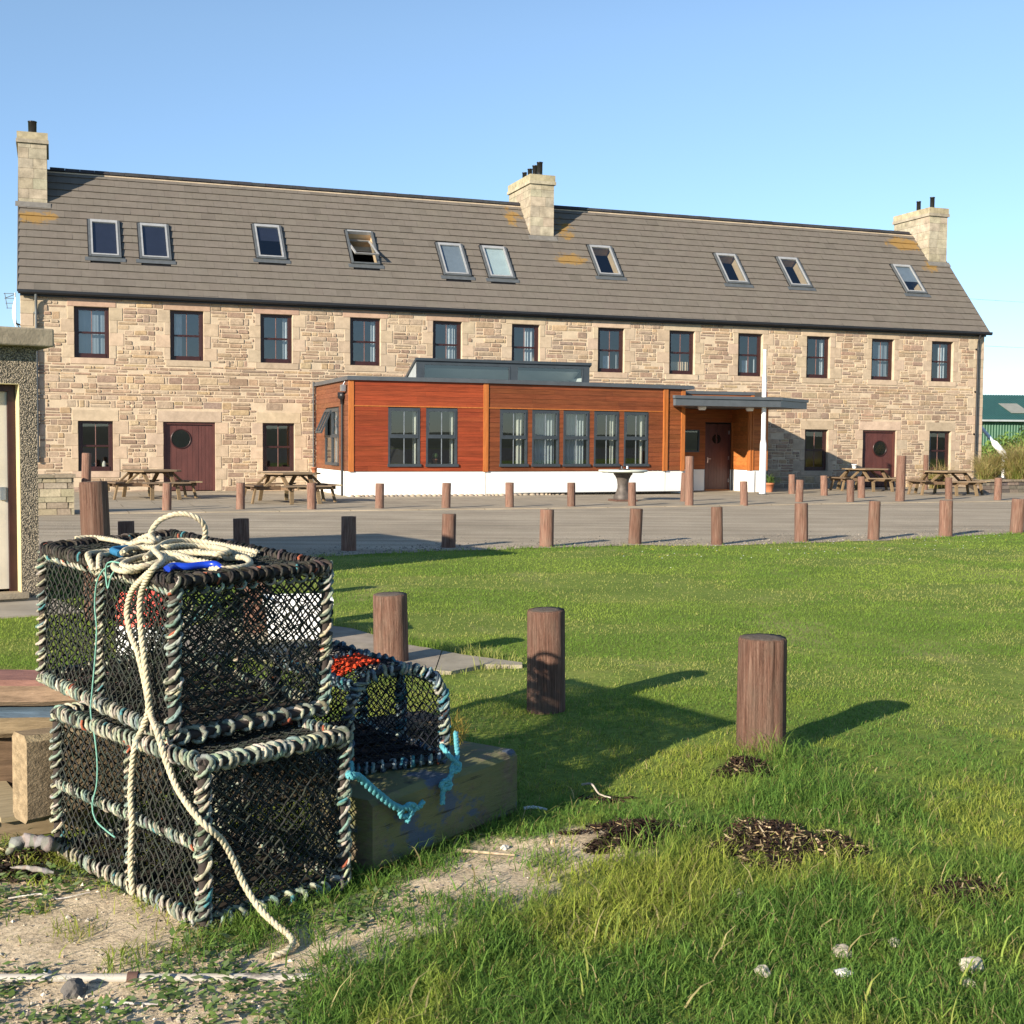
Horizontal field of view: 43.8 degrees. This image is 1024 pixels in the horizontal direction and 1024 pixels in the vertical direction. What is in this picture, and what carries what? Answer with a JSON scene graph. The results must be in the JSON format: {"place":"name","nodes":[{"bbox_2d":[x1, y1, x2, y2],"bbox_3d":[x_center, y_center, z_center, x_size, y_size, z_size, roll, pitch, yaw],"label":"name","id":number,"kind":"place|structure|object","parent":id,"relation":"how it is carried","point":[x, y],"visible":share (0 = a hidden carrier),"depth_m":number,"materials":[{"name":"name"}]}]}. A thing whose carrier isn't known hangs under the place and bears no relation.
{"place":"outdoors","nodes":[
{"label":"outdoors","id":0,"kind":"place"},
{"bbox_2d":[0,599,83,618],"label":"pavement","id":1,"kind":"structure","parent":0,"point":[15,609],"depth_m":11.76,"materials":[{"name":"concrete"}]},
{"bbox_2d":[0,738,169,792],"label":"wooden beam","id":2,"kind":"structure","parent":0,"point":[6,759],"depth_m":5.61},
{"bbox_2d":[0,705,105,737],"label":"timber baulk","id":3,"kind":"object","parent":2,"relation":"on","point":[16,718],"visible":0.12,"depth_m":5.52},
{"bbox_2d":[0,669,183,705],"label":"timber baulk","id":4,"kind":"object","parent":3,"relation":"on","point":[21,688],"visible":0.26,"depth_m":5.60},
{"bbox_2d":[185,618,521,674],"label":"path","id":5,"kind":"structure","parent":0,"point":[443,661],"depth_m":9.37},
{"bbox_2d":[262,593,333,639],"bbox_3d":[-1.726,0.849,10.263,0.550,0.335,0.430,0,3,-11],"label":"fish box","id":6,"kind":"object","parent":5,"relation":"on","point":[292,602],"visible":0.24,"depth_m":10.08,"materials":[{"name":"white paint"}]},
{"bbox_2d":[373,592,408,661],"bbox_3d":[-0.871,0.848,9.156,0.246,0.530,0.259,3,6,40],"label":"bollard","id":7,"kind":"object","parent":5,"relation":"on","point":[390,624],"visible":0.9,"depth_m":9.05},
{"bbox_2d":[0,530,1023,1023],"bbox_3d":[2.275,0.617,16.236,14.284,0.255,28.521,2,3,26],"label":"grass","id":8,"kind":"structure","parent":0,"point":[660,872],"depth_m":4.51,"materials":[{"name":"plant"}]},
{"bbox_2d":[0,473,1023,1023],"bbox_3d":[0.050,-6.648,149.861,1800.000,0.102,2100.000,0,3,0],"label":"ground","id":9,"kind":"structure","parent":0,"point":[120,929],"depth_m":7.10,"materials":[{"name":"plant"}]},
{"bbox_2d":[0,326,53,601],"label":"concrete hut","id":10,"kind":"object","parent":9,"relation":"on","point":[19,517],"visible":0.84,"depth_m":12.39,"materials":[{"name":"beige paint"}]},
{"bbox_2d":[0,392,8,588],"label":"door","id":11,"kind":"structure","parent":10,"relation":"in","point":[4,528],"depth_m":12.43,"materials":[{"name":"wood"}]},
{"bbox_2d":[0,781,92,839],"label":"broken pallet","id":12,"kind":"object","parent":9,"relation":"on","point":[12,823],"visible":0.32,"depth_m":5.16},
{"bbox_2d":[12,720,158,823],"bbox_3d":[-1.719,1.028,5.163,0.549,0.347,0.150,-2,4,-42],"label":"timber stub","id":13,"kind":"object","parent":12,"relation":"on","point":[32,771],"visible":0.34,"depth_m":4.98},
{"bbox_2d":[0,847,103,884],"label":"seaweed heap","id":14,"kind":"object","parent":9,"relation":"on","point":[5,865],"visible":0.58,"depth_m":4.73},
{"bbox_2d":[10,865,53,873],"bbox_3d":[-1.729,1.286,4.583,0.161,0.034,0.029,1,3,3],"label":"driftwood","id":15,"kind":"object","parent":14,"relation":"on","point":[36,869],"visible":1,"depth_m":4.58,"materials":[{"name":"wood"}]},
{"bbox_2d":[5,833,62,855],"bbox_3d":[-1.788,1.242,4.780,0.197,0.081,0.078,0,3,-9],"label":"stone","id":16,"kind":"object","parent":14,"relation":"on","point":[47,844],"visible":1,"depth_m":4.76,"materials":[{"name":"stone"}]},
{"bbox_2d":[60,978,85,999],"bbox_3d":[-1.253,1.368,3.646,0.071,0.066,0.072,-1,4,-30],"label":"stone","id":17,"kind":"object","parent":9,"relation":"on","point":[71,988],"visible":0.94,"depth_m":3.63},
{"bbox_2d":[79,481,114,621],"bbox_3d":[-3.644,0.377,11.195,0.252,1.293,0.246,-2,3,-15],"label":"bollard","id":18,"kind":"object","parent":9,"relation":"on","point":[94,507],"visible":0.55,"depth_m":11.09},
{"bbox_2d":[115,589,166,667],"bbox_3d":[-2.506,0.783,8.757,0.414,0.620,0.414,0,3,0],"label":"buoy","id":19,"kind":"object","parent":9,"relation":"on","point":[121,627],"visible":0.01,"depth_m":8.59,"materials":[{"name":"red plastic"}]},
{"bbox_2d":[0,971,311,982],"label":"metal pipe","id":20,"kind":"object","parent":9,"relation":"on","point":[117,977],"visible":0.75,"depth_m":3.73,"materials":[{"name":"metal"}]},
{"bbox_2d":[49,689,352,929],"bbox_3d":[-1.170,1.041,4.712,0.644,0.598,1.154,-3,4,-44],"label":"creel","id":21,"kind":"object","parent":9,"relation":"on","point":[230,754],"visible":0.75,"depth_m":4.47,"materials":[{"name":"fabric"}]},
{"bbox_2d":[35,529,333,745],"bbox_3d":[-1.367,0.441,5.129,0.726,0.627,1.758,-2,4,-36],"label":"creel","id":22,"kind":"object","parent":21,"relation":"on","point":[176,656],"visible":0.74,"depth_m":4.71,"materials":[{"name":"fabric"}]},
{"bbox_2d":[90,561,119,837],"bbox_3d":[-1.482,0.658,4.621,0.091,0.970,0.422,-2,4,-39],"label":"green twine","id":23,"kind":"object","parent":22,"relation":"hanging from","point":[107,586],"visible":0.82,"depth_m":4.62,"materials":[{"name":"fabric"}]},
{"bbox_2d":[74,511,296,958],"bbox_3d":[-1.249,0.672,4.811,0.663,1.290,2.159,-1,3,-21],"label":"coiled rope","id":24,"kind":"object","parent":22,"relation":"on","point":[152,557],"visible":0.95,"depth_m":4.42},
{"bbox_2d":[163,561,222,571],"bbox_3d":[-1.100,0.192,4.397,0.212,0.042,0.076,-1,3,-25],"label":"blue strap","id":25,"kind":"object","parent":22,"relation":"on","point":[169,567],"visible":0.94,"depth_m":4.40,"materials":[{"name":"plastic"}]},
{"bbox_2d":[345,760,425,822],"bbox_3d":[-0.480,1.035,4.670,0.304,0.264,0.398,0,3,0],"label":"turquoise rope","id":26,"kind":"object","parent":21,"relation":"hanging from","point":[411,808],"visible":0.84,"depth_m":4.66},
{"bbox_2d":[0,838,413,1023],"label":"weeds","id":27,"kind":"object","parent":9,"relation":"on","point":[171,993],"visible":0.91,"depth_m":3.75,"materials":[{"name":"green plant"}]},
{"bbox_2d":[194,710,441,812],"bbox_3d":[-0.867,1.124,5.800,1.176,0.291,0.254,-2,4,-33],"label":"timber baulk","id":28,"kind":"object","parent":9,"relation":"on","point":[408,734],"visible":0.08,"depth_m":5.79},
{"bbox_2d":[0,824,655,1023],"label":"gravel","id":29,"kind":"structure","parent":9,"relation":"on","point":[170,1018],"depth_m":3.68,"materials":[{"name":"stone"}]},
{"bbox_2d":[310,741,516,872],"bbox_3d":[-0.370,1.165,5.127,0.313,0.281,0.937,3,4,35],"label":"timber baulk","id":30,"kind":"object","parent":9,"relation":"on","point":[484,780],"visible":0.69,"depth_m":4.96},
{"bbox_2d":[269,640,450,775],"bbox_3d":[-0.660,0.797,5.371,0.500,0.442,0.786,-2,4,-34],"label":"creel","id":31,"kind":"object","parent":30,"relation":"on","point":[359,661],"visible":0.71,"depth_m":5.17,"materials":[{"name":"fabric"}]},
{"bbox_2d":[438,731,461,804],"bbox_3d":[-0.245,1.008,5.046,0.097,0.247,0.241,0,3,0],"label":"turquoise rope","id":32,"kind":"object","parent":31,"relation":"hanging from","point":[445,785],"visible":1,"depth_m":4.98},
{"bbox_2d":[440,708,479,754],"bbox_3d":[-0.230,0.896,5.206,0.205,0.201,0.175,0,3,-15],"label":"frayed tuft","id":33,"kind":"object","parent":31,"relation":"attached to","point":[459,725],"visible":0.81,"depth_m":5.21,"materials":[{"name":"fabric"}]},
{"bbox_2d":[15,120,992,491],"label":"stone house","id":34,"kind":"structure","parent":9,"relation":"on","point":[209,332],"depth_m":42.51,"materials":[{"name":"stone"}]},
{"bbox_2d":[74,306,108,357],"bbox_3d":[-12.436,-5.300,37.730,0.965,1.495,0.204,-1,3,-20],"label":"window","id":35,"kind":"structure","parent":34,"relation":"in","point":[91,328],"depth_m":37.77,"materials":[{"name":"glass"}]},
{"bbox_2d":[78,421,112,470],"bbox_3d":[-12.389,-1.966,37.937,0.965,1.495,0.200,-1,3,-20],"label":"window","id":36,"kind":"structure","parent":34,"relation":"in","point":[80,423],"depth_m":37.90,"materials":[{"name":"red paint"}]},
{"bbox_2d":[170,310,202,360],"bbox_3d":[-9.870,-5.332,38.662,0.965,1.495,0.220,-1,3,-20],"label":"window","id":37,"kind":"structure","parent":34,"relation":"in","point":[176,335],"depth_m":38.64,"materials":[{"name":"red paint"}]},
{"bbox_2d":[163,422,214,490],"bbox_3d":[-9.822,-1.686,38.804,1.530,2.090,0.140,-1,3,-20],"label":"door","id":38,"kind":"structure","parent":34,"relation":"in","point":[189,447],"depth_m":38.81,"materials":[{"name":"red paint"}]},
{"bbox_2d":[260,314,291,362],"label":"window","id":39,"kind":"structure","parent":34,"relation":"in","point":[287,350],"depth_m":39.57,"materials":[{"name":"red paint"}]},
{"bbox_2d":[263,423,293,470],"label":"window","id":40,"kind":"structure","parent":34,"relation":"in","point":[291,425],"depth_m":39.73,"materials":[{"name":"red paint"}]},
{"bbox_2d":[350,318,378,365],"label":"window","id":41,"kind":"structure","parent":34,"relation":"in","point":[372,363],"depth_m":40.50,"materials":[{"name":"red paint"}]},
{"bbox_2d":[433,321,460,358],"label":"window","id":42,"kind":"structure","parent":34,"relation":"in","point":[450,344],"depth_m":41.50,"materials":[{"name":"red paint"}]},
{"bbox_2d":[512,324,537,360],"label":"window","id":43,"kind":"structure","parent":34,"relation":"in","point":[527,347],"depth_m":42.42,"materials":[{"name":"red paint"}]},
{"bbox_2d":[598,328,622,372],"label":"window","id":44,"kind":"structure","parent":34,"relation":"in","point":[606,359],"depth_m":43.41,"materials":[{"name":"red paint"}]},
{"bbox_2d":[669,331,692,374],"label":"window","id":45,"kind":"structure","parent":34,"relation":"in","point":[679,367],"depth_m":44.34,"materials":[{"name":"red paint"}]},
{"bbox_2d":[738,334,760,375],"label":"window","id":46,"kind":"structure","parent":34,"relation":"in","point":[744,372],"depth_m":45.24,"materials":[{"name":"red paint"}]},
{"bbox_2d":[804,430,825,470],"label":"window","id":47,"kind":"structure","parent":34,"relation":"in","point":[823,449],"depth_m":46.33,"materials":[{"name":"red paint"}]},
{"bbox_2d":[806,336,827,377],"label":"window","id":48,"kind":"structure","parent":34,"relation":"in","point":[825,339],"depth_m":46.20,"materials":[{"name":"red paint"}]},
{"bbox_2d":[862,430,894,486],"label":"door","id":49,"kind":"structure","parent":34,"relation":"in","point":[878,445],"depth_m":47.19,"materials":[{"name":"red paint"}]},
{"bbox_2d":[871,339,891,379],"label":"window","id":50,"kind":"structure","parent":34,"relation":"in","point":[879,350],"depth_m":47.16,"materials":[{"name":"red paint"}]},
{"bbox_2d":[929,431,948,469],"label":"window","id":51,"kind":"structure","parent":34,"relation":"in","point":[946,432],"depth_m":48.18,"materials":[{"name":"red paint"}]},
{"bbox_2d":[931,341,950,381],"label":"window","id":52,"kind":"structure","parent":34,"relation":"in","point":[941,348],"depth_m":48.06,"materials":[{"name":"red paint"}]},
{"bbox_2d":[527,606,564,714],"bbox_3d":[0.199,0.893,7.499,0.235,0.652,0.229,-2,5,-15],"label":"bollard","id":53,"kind":"object","parent":9,"relation":"on","point":[545,660],"visible":0.99,"depth_m":7.41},
{"bbox_2d":[567,483,574,506],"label":"bollard","id":54,"kind":"object","parent":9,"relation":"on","point":[570,494],"visible":0.95,"depth_m":31.11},
{"bbox_2d":[628,482,635,505],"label":"bollard","id":55,"kind":"object","parent":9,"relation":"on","point":[631,493],"visible":0.91,"depth_m":31.66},
{"bbox_2d":[556,815,714,853],"bbox_3d":[0.533,1.274,5.130,0.684,0.081,0.391,0,3,-13],"label":"seaweed heap","id":56,"kind":"object","parent":9,"relation":"on","point":[616,827],"visible":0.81,"depth_m":5.09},
{"bbox_2d":[712,754,772,777],"bbox_3d":[1.093,1.199,6.093,0.303,0.086,0.290,0,3,0],"label":"seaweed heap","id":57,"kind":"object","parent":9,"relation":"on","point":[741,763],"visible":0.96,"depth_m":6.04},
{"bbox_2d":[740,481,747,505],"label":"bollard","id":58,"kind":"object","parent":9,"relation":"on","point":[743,493],"visible":0.94,"depth_m":32.66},
{"bbox_2d":[736,633,786,751],"bbox_3d":[1.269,0.956,6.493,0.251,0.652,0.244,-1,5,-1],"label":"bollard","id":59,"kind":"object","parent":9,"relation":"on","point":[761,681],"visible":0.9,"depth_m":6.39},
{"bbox_2d":[706,814,872,873],"bbox_3d":[1.028,1.269,4.974,0.687,0.096,0.598,3,4,34],"label":"seaweed heap","id":60,"kind":"object","parent":9,"relation":"on","point":[776,827],"visible":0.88,"depth_m":4.92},
{"bbox_2d":[907,871,1018,914],"bbox_3d":[1.584,1.339,4.468,0.529,0.046,0.312,-2,4,-40],"label":"seaweed heap","id":61,"kind":"object","parent":9,"relation":"on","point":[960,886],"visible":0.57,"depth_m":4.51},
{"bbox_2d":[958,956,983,973],"bbox_3d":[1.388,1.374,3.860,0.079,0.058,0.077,-1,3,-21],"label":"stone","id":62,"kind":"object","parent":9,"relation":"on","point":[976,963],"visible":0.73,"depth_m":3.84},
{"bbox_2d":[981,395,1023,453],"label":"metal barn","id":63,"kind":"structure","parent":9,"relation":"on","point":[1002,414],"depth_m":115.16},
{"bbox_2d":[981,430,1023,472],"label":"shrub","id":64,"kind":"object","parent":9,"relation":"on","point":[1005,438],"visible":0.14,"depth_m":74.47,"materials":[{"name":"green plant"}]},
{"bbox_2d":[0,0,1023,394],"label":"sky","id":65,"kind":"structure","parent":0,"point":[842,113],"materials":[{"name":"blue"}]},
{"bbox_2d":[38,502,1016,568],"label":"road","id":66,"kind":"structure","parent":0,"point":[301,532],"depth_m":24.33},
{"bbox_2d":[118,521,134,534],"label":"bollard","id":67,"kind":"object","parent":66,"relation":"on","point":[126,527],"visible":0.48,"depth_m":17.21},
{"bbox_2d":[233,518,249,544],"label":"bollard","id":68,"kind":"object","parent":66,"relation":"on","point":[240,529],"visible":0.77,"depth_m":17.85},
{"bbox_2d":[341,516,355,550],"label":"bollard","id":69,"kind":"object","parent":66,"relation":"on","point":[348,533],"visible":0.97,"depth_m":18.38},
{"bbox_2d":[441,514,455,547],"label":"bollard","id":70,"kind":"object","parent":66,"relation":"on","point":[448,530],"visible":0.95,"depth_m":19.04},
{"bbox_2d":[539,509,553,546],"bbox_3d":[0.531,0.261,19.454,0.222,0.604,0.228,0,1,-39],"label":"bollard","id":71,"kind":"object","parent":66,"relation":"on","point":[546,536],"visible":0.93,"depth_m":19.36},
{"bbox_2d":[628,508,642,543],"bbox_3d":[1.947,0.241,20.106,0.211,0.594,0.206,2,2,2],"label":"bollard","id":72,"kind":"object","parent":66,"relation":"on","point":[635,526],"visible":0.92,"depth_m":20.02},
{"bbox_2d":[711,507,722,544],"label":"bollard","id":73,"kind":"object","parent":66,"relation":"on","point":[716,525],"visible":0.96,"depth_m":19.97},
{"bbox_2d":[794,503,807,541],"bbox_3d":[4.726,0.188,20.841,0.224,0.668,0.213,0,1,17],"label":"bollard","id":74,"kind":"object","parent":66,"relation":"on","point":[801,522],"visible":0.96,"depth_m":20.75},
{"bbox_2d":[867,501,880,539],"bbox_3d":[6.068,0.160,21.366,0.197,0.689,0.192,3,2,22],"label":"bollard","id":75,"kind":"object","parent":66,"relation":"on","point":[874,521],"visible":0.98,"depth_m":21.29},
{"bbox_2d":[939,500,952,535],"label":"bollard","id":76,"kind":"object","parent":66,"relation":"on","point":[945,517],"visible":0.98,"depth_m":22.27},
{"bbox_2d":[1009,498,1023,532],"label":"bollard","id":77,"kind":"object","parent":66,"relation":"on","point":[1017,517],"visible":0.94,"depth_m":23.14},
{"bbox_2d":[74,486,1023,513],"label":"pavement","id":78,"kind":"structure","parent":0,"point":[141,502],"depth_m":34.05,"materials":[{"name":"concrete"}]},
{"bbox_2d":[38,474,75,514],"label":"stone wall","id":79,"kind":"structure","parent":78,"relation":"on","point":[55,494],"depth_m":26.53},
{"bbox_2d":[81,453,90,481],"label":"bollard","id":80,"kind":"object","parent":78,"relation":"on","point":[86,469],"visible":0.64,"depth_m":27.29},
{"bbox_2d":[107,469,201,499],"bbox_3d":[-9.545,-0.732,33.714,2.326,0.764,2.326,-2,4,-35],"label":"picnic table","id":81,"kind":"object","parent":78,"relation":"on","point":[145,482],"visible":0.98,"depth_m":33.27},
{"bbox_2d":[162,483,171,509],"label":"bollard","id":82,"kind":"object","parent":78,"relation":"on","point":[167,497],"visible":0.96,"depth_m":28.07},
{"bbox_2d":[236,482,244,508],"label":"bollard","id":83,"kind":"object","parent":78,"relation":"on","point":[240,495],"visible":0.92,"depth_m":28.67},
{"bbox_2d":[245,472,341,504],"bbox_3d":[-5.616,-0.615,32.117,2.326,0.764,2.326,-1,4,-31],"label":"picnic table","id":84,"kind":"object","parent":78,"relation":"on","point":[287,487],"visible":0.93,"depth_m":31.76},
{"bbox_2d":[307,483,315,509],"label":"bollard","id":85,"kind":"object","parent":78,"relation":"on","point":[311,496],"visible":0.96,"depth_m":28.89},
{"bbox_2d":[375,483,383,508],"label":"bollard","id":86,"kind":"object","parent":78,"relation":"on","point":[379,495],"visible":0.95,"depth_m":29.53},
{"bbox_2d":[441,483,450,507],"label":"bollard","id":87,"kind":"object","parent":78,"relation":"on","point":[446,494],"visible":0.92,"depth_m":29.95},
{"bbox_2d":[505,482,513,506],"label":"bollard","id":88,"kind":"object","parent":78,"relation":"on","point":[509,494],"visible":0.98,"depth_m":30.54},
{"bbox_2d":[350,492,670,496],"bbox_3d":[0.280,-0.516,37.554,10.384,0.080,0.465,-1,3,-24],"label":"cobble edging","id":89,"kind":"object","parent":78,"relation":"on","point":[413,495],"visible":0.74,"depth_m":37.04,"materials":[{"name":"stone"}]},
{"bbox_2d":[314,358,808,496],"bbox_3d":[1.840,-2.583,39.856,15.613,4.200,5.566,-1,3,-20],"label":"timber extension","id":90,"kind":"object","parent":78,"relation":"on","point":[426,426],"visible":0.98,"depth_m":38.35,"materials":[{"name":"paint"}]},
{"bbox_2d":[315,409,331,464],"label":"window","id":91,"kind":"structure","parent":90,"relation":"in","point":[323,423],"depth_m":38.17,"materials":[{"name":"paint"}]},
{"bbox_2d":[330,408,338,465],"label":"window","id":92,"kind":"structure","parent":90,"relation":"in","point":[335,412],"depth_m":37.31,"materials":[{"name":"paint"}]},
{"bbox_2d":[387,408,420,466],"bbox_3d":[-3.073,-2.115,36.122,0.981,1.660,0.289,-1,3,-20],"label":"window","id":93,"kind":"structure","parent":90,"relation":"in","point":[415,434],"depth_m":36.11,"materials":[{"name":"paint"}]},
{"bbox_2d":[425,408,458,466],"bbox_3d":[-2.049,-2.131,36.556,0.981,1.660,0.384,-1,3,-20],"label":"window","id":94,"kind":"structure","parent":90,"relation":"in","point":[453,412],"depth_m":36.51,"materials":[{"name":"paint"}]},
{"bbox_2d":[499,410,528,466],"bbox_3d":[0.011,-2.161,37.379,0.950,1.660,0.282,-1,4,-27],"label":"window","id":95,"kind":"structure","parent":90,"relation":"in","point":[519,436],"depth_m":37.45,"materials":[{"name":"paint"}]},
{"bbox_2d":[531,410,559,466],"bbox_3d":[0.958,-2.180,37.856,0.950,1.660,0.282,-1,4,-27],"label":"window","id":96,"kind":"structure","parent":90,"relation":"in","point":[543,437],"depth_m":37.93,"materials":[{"name":"glass"}]},
{"bbox_2d":[562,411,590,466],"bbox_3d":[1.891,-2.199,38.326,0.940,1.660,0.282,-1,4,-27],"label":"window","id":97,"kind":"structure","parent":90,"relation":"in","point":[573,421],"depth_m":38.39,"materials":[{"name":"glass"}]},
{"bbox_2d":[593,411,619,466],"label":"window","id":98,"kind":"structure","parent":90,"relation":"in","point":[611,449],"depth_m":38.84,"materials":[{"name":"paint"}]},
{"bbox_2d":[623,412,648,465],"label":"window","id":99,"kind":"structure","parent":90,"relation":"in","point":[640,438],"depth_m":39.30,"materials":[{"name":"paint"}]},
{"bbox_2d":[704,424,729,489],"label":"door","id":100,"kind":"structure","parent":90,"relation":"in","point":[717,436],"depth_m":42.59,"materials":[{"name":"red paint"}]},
{"bbox_2d":[598,469,647,501],"bbox_3d":[2.975,-0.713,34.211,1.320,0.840,1.320,-1,3,-17],"label":"pedestal table","id":101,"kind":"object","parent":78,"relation":"on","point":[622,478],"visible":0.91,"depth_m":34.03,"materials":[{"name":"stone"}]},
{"bbox_2d":[685,456,693,504],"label":"bollard","id":102,"kind":"object","parent":78,"relation":"on","point":[689,478],"visible":0.96,"depth_m":32.07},
{"bbox_2d":[757,349,766,494],"bbox_3d":[7.774,-2.774,39.389,0.320,4.460,0.320,-1,3,-20],"label":"white pole","id":103,"kind":"object","parent":78,"relation":"on","point":[762,474],"visible":0.99,"depth_m":39.35,"materials":[{"name":"metal"}]},
{"bbox_2d":[827,468,895,491],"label":"picnic table","id":104,"kind":"object","parent":78,"relation":"on","point":[844,477],"visible":0.77,"depth_m":42.99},
{"bbox_2d":[895,455,905,500],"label":"bollard","id":105,"kind":"object","parent":78,"relation":"on","point":[900,478],"visible":0.94,"depth_m":35.28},
{"bbox_2d":[905,470,990,495],"bbox_3d":[13.707,-0.920,40.304,2.326,0.764,2.326,0,3,-16],"label":"picnic table","id":106,"kind":"object","parent":78,"relation":"on","point":[922,480],"visible":0.91,"depth_m":39.88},
{"bbox_2d":[969,476,1005,489],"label":"soil","id":107,"kind":"structure","parent":78,"relation":"on","point":[971,487],"depth_m":46.57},
{"bbox_2d":[952,444,1014,477],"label":"pampas clump","id":108,"kind":"object","parent":107,"relation":"on","point":[987,462],"visible":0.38,"depth_m":43.19,"materials":[{"name":"beige plant"}]},
{"bbox_2d":[961,455,1011,479],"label":"pampas clump","id":109,"kind":"object","parent":107,"relation":"on","point":[984,472],"visible":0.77,"depth_m":42.51,"materials":[{"name":"beige plant"}]},
{"bbox_2d":[979,436,1023,478],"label":"pampas clump","id":110,"kind":"object","parent":107,"relation":"on","point":[1016,471],"visible":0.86,"depth_m":42.67,"materials":[{"name":"beige plant"}]},
{"bbox_2d":[977,479,1023,492],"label":"stone planter","id":111,"kind":"object","parent":78,"relation":"on","point":[1012,485],"visible":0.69,"depth_m":42.38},
{"bbox_2d":[278,526,1009,555],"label":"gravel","id":112,"kind":"structure","parent":0,"point":[643,540],"depth_m":20.33,"materials":[{"name":"stone"}]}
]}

